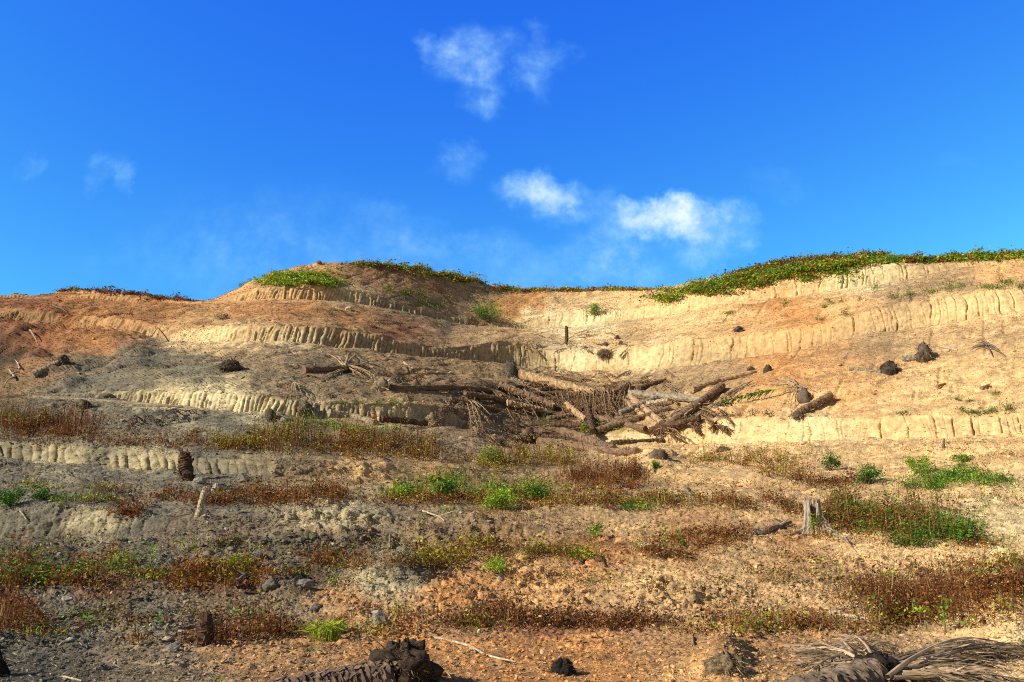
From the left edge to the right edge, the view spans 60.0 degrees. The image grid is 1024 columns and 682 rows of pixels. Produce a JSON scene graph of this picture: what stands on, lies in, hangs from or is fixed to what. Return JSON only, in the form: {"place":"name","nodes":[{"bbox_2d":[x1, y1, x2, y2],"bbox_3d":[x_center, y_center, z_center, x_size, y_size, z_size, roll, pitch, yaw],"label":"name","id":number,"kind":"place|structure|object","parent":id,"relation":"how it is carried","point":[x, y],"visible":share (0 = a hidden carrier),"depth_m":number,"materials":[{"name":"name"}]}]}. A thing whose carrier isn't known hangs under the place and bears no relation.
{"place":"outdoors","nodes":[
{"label":"outdoors","id":0,"kind":"place"},
{"bbox_2d":[0,258,1023,681],"bbox_3d":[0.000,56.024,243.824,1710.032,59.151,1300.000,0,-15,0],"label":"hillside","id":1,"kind":"structure","parent":0,"point":[806,336],"depth_m":47.25,"materials":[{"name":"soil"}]},
{"bbox_2d":[0,484,28,508],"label":"shrub","id":2,"kind":"object","parent":1,"relation":"on","point":[9,497],"visible":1,"depth_m":28.12,"materials":[{"name":"green plant"}]},
{"bbox_2d":[0,551,63,638],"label":"weed patch","id":3,"kind":"object","parent":1,"relation":"on","point":[12,609],"visible":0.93,"depth_m":14.74,"materials":[{"name":"brown plant"}]},
{"bbox_2d":[31,354,70,377],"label":"palm log","id":4,"kind":"object","parent":1,"relation":"on","point":[60,360],"visible":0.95,"depth_m":60.72,"materials":[{"name":"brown wood"}]},
{"bbox_2d":[0,524,118,589],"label":"weed patch","id":5,"kind":"object","parent":1,"relation":"on","point":[76,576],"visible":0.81,"depth_m":20.52,"materials":[{"name":"green plant"}]},
{"bbox_2d":[5,471,129,505],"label":"weed patch","id":6,"kind":"object","parent":1,"relation":"on","point":[65,494],"visible":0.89,"depth_m":29.60,"materials":[{"name":"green plant"}]},
{"bbox_2d":[0,384,136,449],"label":"weed patch","id":7,"kind":"object","parent":1,"relation":"on","point":[66,430],"visible":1,"depth_m":42.24,"materials":[{"name":"brown plant"}]},
{"bbox_2d":[27,395,182,407],"bbox_3d":[-23.360,3.519,50.819,9.950,1.224,0.674,-3,-15,13],"label":"palm log","id":8,"kind":"object","parent":1,"relation":"on","point":[65,398],"visible":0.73,"depth_m":50.62,"materials":[{"name":"brown wood"}]},
{"bbox_2d":[52,532,182,579],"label":"weed patch","id":9,"kind":"object","parent":1,"relation":"on","point":[116,560],"visible":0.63,"depth_m":22.01,"materials":[{"name":"green plant"}]},
{"bbox_2d":[52,284,193,300],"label":"hilltop scrub","id":10,"kind":"object","parent":1,"relation":"on","point":[154,296],"visible":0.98,"depth_m":109.01,"materials":[{"name":"green plant"}]},
{"bbox_2d":[100,474,161,520],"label":"weed patch","id":11,"kind":"object","parent":1,"relation":"on","point":[135,509],"visible":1,"depth_m":27.74,"materials":[{"name":"brown plant"}]},
{"bbox_2d":[123,415,163,434],"bbox_3d":[-17.889,4.229,43.232,1.525,1.699,5.351,4,-16,-16],"label":"frond heap","id":12,"kind":"object","parent":1,"relation":"on","point":[144,420],"visible":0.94,"depth_m":43.25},
{"bbox_2d":[87,414,211,453],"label":"weed patch","id":13,"kind":"object","parent":1,"relation":"on","point":[195,436],"visible":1,"depth_m":39.70,"materials":[{"name":"brown plant"}]},
{"bbox_2d":[131,475,217,506],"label":"weed patch","id":14,"kind":"object","parent":1,"relation":"on","point":[171,494],"visible":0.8,"depth_m":31.46,"materials":[{"name":"brown plant"}]},
{"bbox_2d":[160,408,205,424],"bbox_3d":[-17.975,3.997,46.194,2.279,2.018,6.377,0,-15,0],"label":"frond heap","id":15,"kind":"object","parent":1,"relation":"on","point":[172,411],"visible":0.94,"depth_m":47.58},
{"bbox_2d":[176,448,195,481],"bbox_3d":[-12.932,5.012,35.114,0.918,1.557,0.785,0,-15,0],"label":"tree stump","id":16,"kind":"object","parent":1,"relation":"on","point":[185,467],"visible":0.87,"depth_m":34.99,"materials":[{"name":"brown wood"}]},
{"bbox_2d":[194,609,214,646],"bbox_3d":[-4.495,4.279,12.969,0.354,0.682,0.366,9,-18,-31],"label":"tree stump","id":17,"kind":"object","parent":1,"relation":"on","point":[205,625],"visible":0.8,"depth_m":12.90,"materials":[{"name":"brown wood"}]},
{"bbox_2d":[136,537,301,595],"bbox_3d":[-7.580,5.275,21.078,4.921,1.513,3.306,-5,-16,19],"label":"weed patch","id":18,"kind":"object","parent":1,"relation":"on","point":[200,566],"visible":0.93,"depth_m":21.12,"materials":[{"name":"brown plant"}]},
{"bbox_2d":[214,354,242,371],"bbox_3d":[-18.788,1.830,59.071,2.062,1.954,2.144,8,-17,-27],"label":"root ball","id":19,"kind":"object","parent":1,"relation":"on","point":[229,365],"visible":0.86,"depth_m":58.75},
{"bbox_2d":[141,591,323,645],"bbox_3d":[-4.139,4.329,14.014,1.927,0.918,3.180,-8,-17,29],"label":"weed patch","id":20,"kind":"object","parent":1,"relation":"on","point":[220,632],"visible":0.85,"depth_m":14.10,"materials":[{"name":"brown plant"}]},
{"bbox_2d":[182,398,331,458],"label":"weed patch","id":21,"kind":"object","parent":1,"relation":"on","point":[286,433],"visible":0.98,"depth_m":40.40,"materials":[{"name":"brown plant"}]},
{"bbox_2d":[238,266,345,287],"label":"hilltop scrub","id":22,"kind":"object","parent":1,"relation":"on","point":[285,278],"visible":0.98,"depth_m":99.12,"materials":[{"name":"green plant"}]},
{"bbox_2d":[175,455,417,508],"bbox_3d":[-7.626,4.765,30.713,9.073,2.643,6.041,0,-15,0],"label":"weed patch","id":23,"kind":"object","parent":1,"relation":"on","point":[281,494],"visible":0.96,"depth_m":29.75,"materials":[{"name":"brown plant"}]},
{"bbox_2d":[296,398,315,416],"bbox_3d":[-12.298,4.212,52.662,1.576,1.674,1.418,0,-15,0],"label":"root ball","id":24,"kind":"object","parent":1,"relation":"on","point":[304,405],"visible":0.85,"depth_m":52.45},
{"bbox_2d":[289,617,353,641],"bbox_3d":[-2.981,4.590,14.092,1.189,0.397,0.818,0,-15,0],"label":"grass tuft","id":25,"kind":"object","parent":1,"relation":"on","point":[331,634],"visible":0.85,"depth_m":14.03,"materials":[{"name":"green plant"}]},
{"bbox_2d":[294,531,368,573],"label":"weed patch","id":26,"kind":"object","parent":1,"relation":"on","point":[328,558],"visible":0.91,"depth_m":22.73,"materials":[{"name":"brown plant"}]},
{"bbox_2d":[271,407,399,436],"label":"weed patch","id":27,"kind":"object","parent":1,"relation":"on","point":[326,423],"visible":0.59,"depth_m":47.93,"materials":[{"name":"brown plant"}]},
{"bbox_2d":[301,352,377,381],"bbox_3d":[-12.811,1.781,63.766,5.742,4.622,9.541,7,-17,-24],"label":"palm log","id":28,"kind":"object","parent":1,"relation":"on","point":[343,367],"visible":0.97,"depth_m":62.09,"materials":[{"name":"brown wood"}]},
{"bbox_2d":[256,632,445,681],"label":"palm log","id":29,"kind":"object","parent":1,"relation":"on","point":[406,660],"visible":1,"depth_m":9.40,"materials":[{"name":"brown wood"}]},
{"bbox_2d":[327,409,378,424],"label":"palm log","id":30,"kind":"object","parent":1,"relation":"on","point":[336,413],"visible":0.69,"depth_m":52.79,"materials":[{"name":"brown wood"}]},
{"bbox_2d":[292,362,431,409],"bbox_3d":[-7.982,2.676,63.300,8.917,7.045,16.872,-9,-18,30],"label":"frond heap","id":31,"kind":"object","parent":1,"relation":"on","point":[351,391],"visible":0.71,"depth_m":62.63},
{"bbox_2d":[273,411,479,465],"bbox_3d":[-6.008,4.866,45.047,9.537,4.485,13.599,0,-15,0],"label":"weed patch","id":32,"kind":"object","parent":1,"relation":"on","point":[366,443],"visible":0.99,"depth_m":43.50,"materials":[{"name":"brown plant"}]},
{"bbox_2d":[325,281,447,308],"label":"creeper patch","id":33,"kind":"object","parent":1,"relation":"on","point":[423,290],"visible":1,"depth_m":105.84,"materials":[{"name":"green plant"}]},
{"bbox_2d":[380,411,442,426],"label":"palm log","id":34,"kind":"object","parent":1,"relation":"on","point":[434,417],"visible":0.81,"depth_m":56.19,"materials":[{"name":"brown wood"}]},
{"bbox_2d":[345,255,499,284],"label":"hilltop scrub","id":35,"kind":"object","parent":1,"relation":"on","point":[453,275],"visible":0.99,"depth_m":111.95,"materials":[{"name":"green plant"}]},
{"bbox_2d":[370,376,503,396],"bbox_3d":[-5.477,4.170,64.559,2.050,3.734,13.867,-11,-18,34],"label":"palm log","id":36,"kind":"object","parent":1,"relation":"on","point":[380,384],"visible":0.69,"depth_m":62.21,"materials":[{"name":"brown wood"}]},
{"bbox_2d":[430,473,464,495],"bbox_3d":[-2.469,5.457,33.235,1.436,1.059,1.240,0,-15,0],"label":"shrub","id":37,"kind":"object","parent":1,"relation":"on","point":[447,486],"visible":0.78,"depth_m":33.16,"materials":[{"name":"green plant"}]},
{"bbox_2d":[386,507,527,571],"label":"weed patch","id":38,"kind":"object","parent":1,"relation":"on","point":[440,557],"visible":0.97,"depth_m":22.86,"materials":[{"name":"green plant"}]},
{"bbox_2d":[360,459,572,504],"bbox_3d":[-1.376,5.817,36.738,8.088,2.756,10.518,0,-15,0],"label":"weed patch","id":39,"kind":"object","parent":1,"relation":"on","point":[525,484],"visible":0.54,"depth_m":35.02,"materials":[{"name":"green plant"}]},
{"bbox_2d":[418,630,515,662],"bbox_3d":[-0.673,4.454,13.048,0.385,0.218,3.920,6,-16,-21],"label":"branch","id":40,"kind":"object","parent":1,"relation":"on","point":[467,645],"visible":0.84,"depth_m":13.28,"materials":[{"name":"brown wood"}]},
{"bbox_2d":[453,400,495,432],"bbox_3d":[-2.761,5.037,60.847,2.902,3.881,8.637,-2,-15,8],"label":"frond heap","id":41,"kind":"object","parent":1,"relation":"on","point":[472,405],"visible":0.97,"depth_m":61.85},
{"bbox_2d":[433,382,531,428],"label":"frond heap","id":42,"kind":"object","parent":1,"relation":"on","point":[450,407],"visible":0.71,"depth_m":65.06,"materials":[{"name":"plant"}]},
{"bbox_2d":[468,298,505,321],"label":"shrub","id":43,"kind":"object","parent":1,"relation":"on","point":[492,314],"visible":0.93,"depth_m":110.58,"materials":[{"name":"green plant"}]},
{"bbox_2d":[473,439,504,462],"bbox_3d":[-0.951,5.479,43.567,1.659,1.353,1.094,6,-16,-23],"label":"shrub","id":44,"kind":"object","parent":1,"relation":"on","point":[496,456],"visible":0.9,"depth_m":43.44,"materials":[{"name":"green plant"}]},
{"bbox_2d":[463,391,521,402],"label":"palm log","id":45,"kind":"object","parent":1,"relation":"on","point":[484,397],"visible":0.86,"depth_m":67.57,"materials":[{"name":"brown wood"}]},
{"bbox_2d":[478,552,512,573],"bbox_3d":[-0.407,5.513,21.875,0.831,0.601,0.793,3,-15,-12],"label":"shrub","id":46,"kind":"object","parent":1,"relation":"on","point":[497,562],"visible":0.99,"depth_m":21.81,"materials":[{"name":"green plant"}]},
{"bbox_2d":[476,481,523,509],"bbox_3d":[-0.333,5.540,31.292,1.644,1.254,1.359,6,-16,-22],"label":"shrub","id":47,"kind":"object","parent":1,"relation":"on","point":[499,497],"visible":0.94,"depth_m":31.02,"materials":[{"name":"green plant"}]},
{"bbox_2d":[355,471,662,509],"bbox_3d":[-0.083,5.663,32.809,11.513,1.686,5.118,4,-16,-16],"label":"weed patch","id":48,"kind":"object","parent":1,"relation":"on","point":[551,501],"visible":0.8,"depth_m":31.85,"materials":[{"name":"brown plant"}]},
{"bbox_2d":[0,425,1023,652],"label":"scattered weeds","id":49,"kind":"object","parent":1,"relation":"on","point":[137,635],"visible":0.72,"depth_m":19.82,"materials":[{"name":"brown plant"}]},
{"bbox_2d":[0,425,1023,681],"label":"twig litter","id":50,"kind":"object","parent":1,"relation":"on","point":[474,581],"visible":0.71,"depth_m":17.76,"materials":[{"name":"wood"}]},
{"bbox_2d":[448,422,589,471],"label":"weed patch","id":51,"kind":"object","parent":1,"relation":"on","point":[548,454],"visible":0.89,"depth_m":44.28,"materials":[{"name":"green plant"}]},
{"bbox_2d":[506,399,546,413],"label":"palm log","id":52,"kind":"object","parent":1,"relation":"on","point":[514,404],"visible":0.97,"depth_m":68.59,"materials":[{"name":"brown wood"}]},
{"bbox_2d":[498,380,557,410],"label":"palm log","id":53,"kind":"object","parent":1,"relation":"on","point":[509,389],"visible":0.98,"depth_m":71.05,"materials":[{"name":"brown wood"}]},
{"bbox_2d":[471,422,600,452],"bbox_3d":[1.825,6.484,60.007,9.012,4.125,12.195,0,-15,0],"label":"frond heap","id":54,"kind":"object","parent":1,"relation":"on","point":[510,436],"visible":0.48,"depth_m":60.36,"materials":[{"name":"plant"}]},
{"bbox_2d":[505,372,589,400],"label":"frond heap","id":55,"kind":"object","parent":1,"relation":"on","point":[546,394],"visible":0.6,"depth_m":74.46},
{"bbox_2d":[502,359,595,397],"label":"palm log","id":56,"kind":"object","parent":1,"relation":"on","point":[510,368],"visible":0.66,"depth_m":75.90,"materials":[{"name":"brown wood"}]},
{"bbox_2d":[519,426,578,442],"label":"palm log","id":57,"kind":"object","parent":1,"relation":"on","point":[529,432],"visible":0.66,"depth_m":62.03,"materials":[{"name":"brown wood"}]},
{"bbox_2d":[507,520,608,561],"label":"weed patch","id":58,"kind":"object","parent":1,"relation":"on","point":[577,554],"visible":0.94,"depth_m":23.70,"materials":[{"name":"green plant"}]},
{"bbox_2d":[529,420,587,428],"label":"palm log","id":59,"kind":"object","parent":1,"relation":"on","point":[556,424],"visible":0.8,"depth_m":64.86,"materials":[{"name":"brown wood"}]},
{"bbox_2d":[549,655,578,675],"bbox_3d":[0.589,3.925,10.451,0.470,0.475,0.421,0,-15,0],"label":"root ball","id":60,"kind":"object","parent":1,"relation":"on","point":[564,666],"visible":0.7,"depth_m":10.39,"materials":[{"name":"soil"}]},
{"bbox_2d":[406,574,727,633],"bbox_3d":[1.078,4.781,16.175,5.778,1.159,3.119,0,-15,0],"label":"weed patch","id":61,"kind":"object","parent":1,"relation":"on","point":[611,620],"visible":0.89,"depth_m":15.99,"materials":[{"name":"brown plant"}]},
{"bbox_2d":[485,282,659,292],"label":"hilltop scrub","id":62,"kind":"object","parent":1,"relation":"on","point":[503,287],"visible":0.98,"depth_m":120.42,"materials":[{"name":"green plant"}]},
{"bbox_2d":[530,366,617,383],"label":"frond heap","id":63,"kind":"object","parent":1,"relation":"on","point":[571,372],"visible":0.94,"depth_m":80.14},
{"bbox_2d":[539,426,617,447],"bbox_3d":[4.950,6.562,58.600,2.554,3.463,11.676,6,-16,-20],"label":"palm log","id":64,"kind":"object","parent":1,"relation":"on","point":[578,435],"visible":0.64,"depth_m":61.77,"materials":[{"name":"brown wood"}]},
{"bbox_2d":[552,383,618,423],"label":"frond heap","id":65,"kind":"object","parent":1,"relation":"on","point":[604,402],"visible":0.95,"depth_m":69.83,"materials":[{"name":"plant"}]},
{"bbox_2d":[536,437,641,455],"bbox_3d":[4.703,6.469,54.686,1.324,3.296,14.924,5,-16,-18],"label":"palm log","id":66,"kind":"object","parent":1,"relation":"on","point":[592,447],"visible":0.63,"depth_m":54.07,"materials":[{"name":"brown wood"}]},
{"bbox_2d":[582,399,596,434],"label":"palm log","id":67,"kind":"object","parent":1,"relation":"on","point":[590,420],"visible":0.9,"depth_m":63.95,"materials":[{"name":"brown wood"}]},
{"bbox_2d":[535,435,655,500],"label":"weed patch","id":68,"kind":"object","parent":1,"relation":"on","point":[586,475],"visible":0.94,"depth_m":39.95,"materials":[{"name":"brown plant"}]},
{"bbox_2d":[539,368,675,391],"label":"frond heap","id":69,"kind":"object","parent":1,"relation":"on","point":[642,378],"visible":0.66,"depth_m":76.25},
{"bbox_2d":[593,414,647,432],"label":"palm log","id":70,"kind":"object","parent":1,"relation":"on","point":[638,427],"visible":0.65,"depth_m":61.71,"materials":[{"name":"brown wood"}]},
{"bbox_2d":[579,490,672,510],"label":"weed patch","id":71,"kind":"object","parent":1,"relation":"on","point":[624,504],"visible":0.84,"depth_m":32.25,"materials":[{"name":"green plant"}]},
{"bbox_2d":[595,405,671,432],"bbox_3d":[8.405,5.801,63.645,5.878,2.217,2.970,4,-16,-14],"label":"palm log","id":72,"kind":"object","parent":1,"relation":"on","point":[611,425],"visible":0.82,"depth_m":62.27,"materials":[{"name":"brown wood"}]},
{"bbox_2d":[610,438,665,444],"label":"palm log","id":73,"kind":"object","parent":1,"relation":"on","point":[634,441],"visible":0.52,"depth_m":57.91,"materials":[{"name":"brown wood"}]},
{"bbox_2d":[618,392,665,414],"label":"palm log","id":74,"kind":"object","parent":1,"relation":"on","point":[629,408],"visible":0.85,"depth_m":65.64,"materials":[{"name":"brown wood"}]},
{"bbox_2d":[626,393,664,423],"bbox_3d":[9.735,4.979,65.373,0.802,4.168,9.507,1,-15,-4],"label":"palm log","id":75,"kind":"object","parent":1,"relation":"on","point":[656,417],"visible":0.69,"depth_m":64.05,"materials":[{"name":"brown wood"}]},
{"bbox_2d":[627,390,699,402],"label":"palm log","id":76,"kind":"object","parent":1,"relation":"on","point":[672,396],"visible":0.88,"depth_m":65.92,"materials":[{"name":"brown wood"}]},
{"bbox_2d":[649,424,695,444],"bbox_3d":[10.199,6.127,57.029,2.617,2.412,5.916,0,-15,0],"label":"frond heap","id":77,"kind":"object","parent":1,"relation":"on","point":[678,434],"visible":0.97,"depth_m":58.17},
{"bbox_2d":[649,415,702,434],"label":"palm log","id":78,"kind":"object","parent":1,"relation":"on","point":[684,421],"visible":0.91,"depth_m":58.97,"materials":[{"name":"brown wood"}]},
{"bbox_2d":[664,382,725,429],"bbox_3d":[12.352,4.729,61.872,6.048,4.333,2.167,12,-19,-38],"label":"palm log","id":79,"kind":"object","parent":1,"relation":"on","point":[713,392],"visible":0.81,"depth_m":61.49,"materials":[{"name":"brown wood"}]},
{"bbox_2d":[623,504,769,562],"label":"weed patch","id":80,"kind":"object","parent":1,"relation":"on","point":[714,534],"visible":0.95,"depth_m":25.43,"materials":[{"name":"brown plant"}]},
{"bbox_2d":[658,400,735,436],"bbox_3d":[12.255,5.209,60.624,4.432,4.304,8.663,10,-18,-34],"label":"frond heap","id":81,"kind":"object","parent":1,"relation":"on","point":[713,426],"visible":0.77,"depth_m":58.34,"materials":[{"name":"plant"}]},
{"bbox_2d":[627,473,767,510],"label":"weed patch","id":82,"kind":"object","parent":1,"relation":"on","point":[668,498],"visible":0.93,"depth_m":32.82,"materials":[{"name":"brown plant"}]},
{"bbox_2d":[688,369,756,393],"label":"palm log","id":83,"kind":"object","parent":1,"relation":"on","point":[692,389],"visible":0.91,"depth_m":67.10,"materials":[{"name":"brown wood"}]},
{"bbox_2d":[697,649,753,677],"bbox_3d":[2.444,3.870,10.121,0.738,0.670,0.682,0,-15,0],"label":"root ball","id":84,"kind":"object","parent":1,"relation":"on","point":[727,663],"visible":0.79,"depth_m":10.05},
{"bbox_2d":[681,435,818,478],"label":"weed patch","id":85,"kind":"object","parent":1,"relation":"on","point":[710,457],"visible":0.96,"depth_m":46.18,"materials":[{"name":"brown plant"}]},
{"bbox_2d":[712,375,814,410],"bbox_3d":[17.974,3.497,60.347,6.772,4.107,6.272,13,-20,-41],"label":"frond heap","id":86,"kind":"object","parent":1,"relation":"on","point":[750,395],"visible":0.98,"depth_m":59.85,"materials":[{"name":"plant"}]},
{"bbox_2d":[750,518,791,534],"bbox_3d":[8.470,6.032,28.737,2.562,0.672,0.558,14,-20,-42],"label":"branch","id":87,"kind":"object","parent":1,"relation":"on","point":[774,527],"visible":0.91,"depth_m":28.35,"materials":[{"name":"grey wood"}]},
{"bbox_2d":[745,472,803,514],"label":"weed patch","id":88,"kind":"object","parent":1,"relation":"on","point":[775,500],"visible":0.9,"depth_m":32.90,"materials":[{"name":"brown plant"}]},
{"bbox_2d":[699,591,858,630],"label":"weed patch","id":89,"kind":"object","parent":1,"relation":"on","point":[805,616],"visible":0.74,"depth_m":15.23,"materials":[{"name":"brown plant"}]},
{"bbox_2d":[796,391,833,412],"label":"palm log","id":90,"kind":"object","parent":1,"relation":"on","point":[819,401],"visible":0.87,"depth_m":55.52,"materials":[{"name":"brown wood"}]},
{"bbox_2d":[768,459,871,490],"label":"weed patch","id":91,"kind":"object","parent":1,"relation":"on","point":[827,480],"visible":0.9,"depth_m":38.99,"materials":[{"name":"brown plant"}]},
{"bbox_2d":[788,498,851,538],"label":"tree stump","id":92,"kind":"object","parent":1,"relation":"on","point":[808,509],"visible":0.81,"depth_m":27.84,"materials":[{"name":"grey wood"}]},
{"bbox_2d":[638,244,1023,304],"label":"hilltop scrub","id":93,"kind":"object","parent":1,"relation":"on","point":[740,279],"visible":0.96,"depth_m":100.38,"materials":[{"name":"green plant"}]},
{"bbox_2d":[821,450,841,470],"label":"shrub","id":94,"kind":"object","parent":1,"relation":"on","point":[832,461],"visible":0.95,"depth_m":42.04,"materials":[{"name":"green plant"}]},
{"bbox_2d":[728,247,941,273],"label":"hilltop scrub","id":95,"kind":"object","parent":1,"relation":"on","point":[780,261],"visible":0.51,"depth_m":103.77,"materials":[{"name":"green plant"}]},
{"bbox_2d":[855,462,885,484],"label":"shrub","id":96,"kind":"object","parent":1,"relation":"on","point":[864,476],"visible":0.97,"depth_m":38.66,"materials":[{"name":"green plant"}]},
{"bbox_2d":[849,360,902,375],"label":"palm log","id":97,"kind":"object","parent":1,"relation":"on","point":[889,367],"visible":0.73,"depth_m":59.89,"materials":[{"name":"brown wood"}]},
{"bbox_2d":[758,468,996,546],"bbox_3d":[12.765,5.571,30.286,7.232,3.434,13.085,-14,-21,43],"label":"weed patch","id":98,"kind":"object","parent":1,"relation":"on","point":[847,510],"visible":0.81,"depth_m":28.40,"materials":[{"name":"green plant"}]},
{"bbox_2d":[775,633,1023,681],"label":"palm log","id":99,"kind":"object","parent":1,"relation":"on","point":[958,660],"visible":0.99,"depth_m":10.29,"materials":[{"name":"brown wood"}]},
{"bbox_2d":[784,545,1023,634],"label":"weed patch","id":100,"kind":"object","parent":1,"relation":"on","point":[945,589],"visible":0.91,"depth_m":15.55,"materials":[{"name":"brown plant"}]},
{"bbox_2d":[902,341,936,363],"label":"palm log","id":101,"kind":"object","parent":1,"relation":"on","point":[925,352],"visible":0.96,"depth_m":60.52,"materials":[{"name":"brown wood"}]},
{"bbox_2d":[902,452,936,473],"bbox_3d":[18.230,5.465,39.573,1.706,1.056,1.056,0,-15,0],"label":"shrub","id":102,"kind":"object","parent":1,"relation":"on","point":[911,461],"visible":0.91,"depth_m":39.47,"materials":[{"name":"green plant"}]},
{"bbox_2d":[881,487,1004,548],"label":"weed patch","id":103,"kind":"object","parent":1,"relation":"on","point":[960,524],"visible":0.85,"depth_m":25.29,"materials":[{"name":"green plant"}]},
{"bbox_2d":[865,271,1023,299],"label":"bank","id":104,"kind":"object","parent":1,"relation":"on","point":[990,285],"visible":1,"depth_m":74.34,"materials":[{"name":"beige soil"}]},
{"bbox_2d":[896,387,1016,416],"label":"creeper patch","id":105,"kind":"object","parent":1,"relation":"on","point":[1007,407],"visible":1,"depth_m":49.51,"materials":[{"name":"green plant"}]},
{"bbox_2d":[890,454,1023,492],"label":"weed patch","id":106,"kind":"object","parent":1,"relation":"on","point":[956,475],"visible":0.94,"depth_m":37.58,"materials":[{"name":"green plant"}]},
{"bbox_2d":[0,0,1023,299],"label":"sky","id":107,"kind":"structure","parent":0,"point":[196,149],"materials":[{"name":"blue"}]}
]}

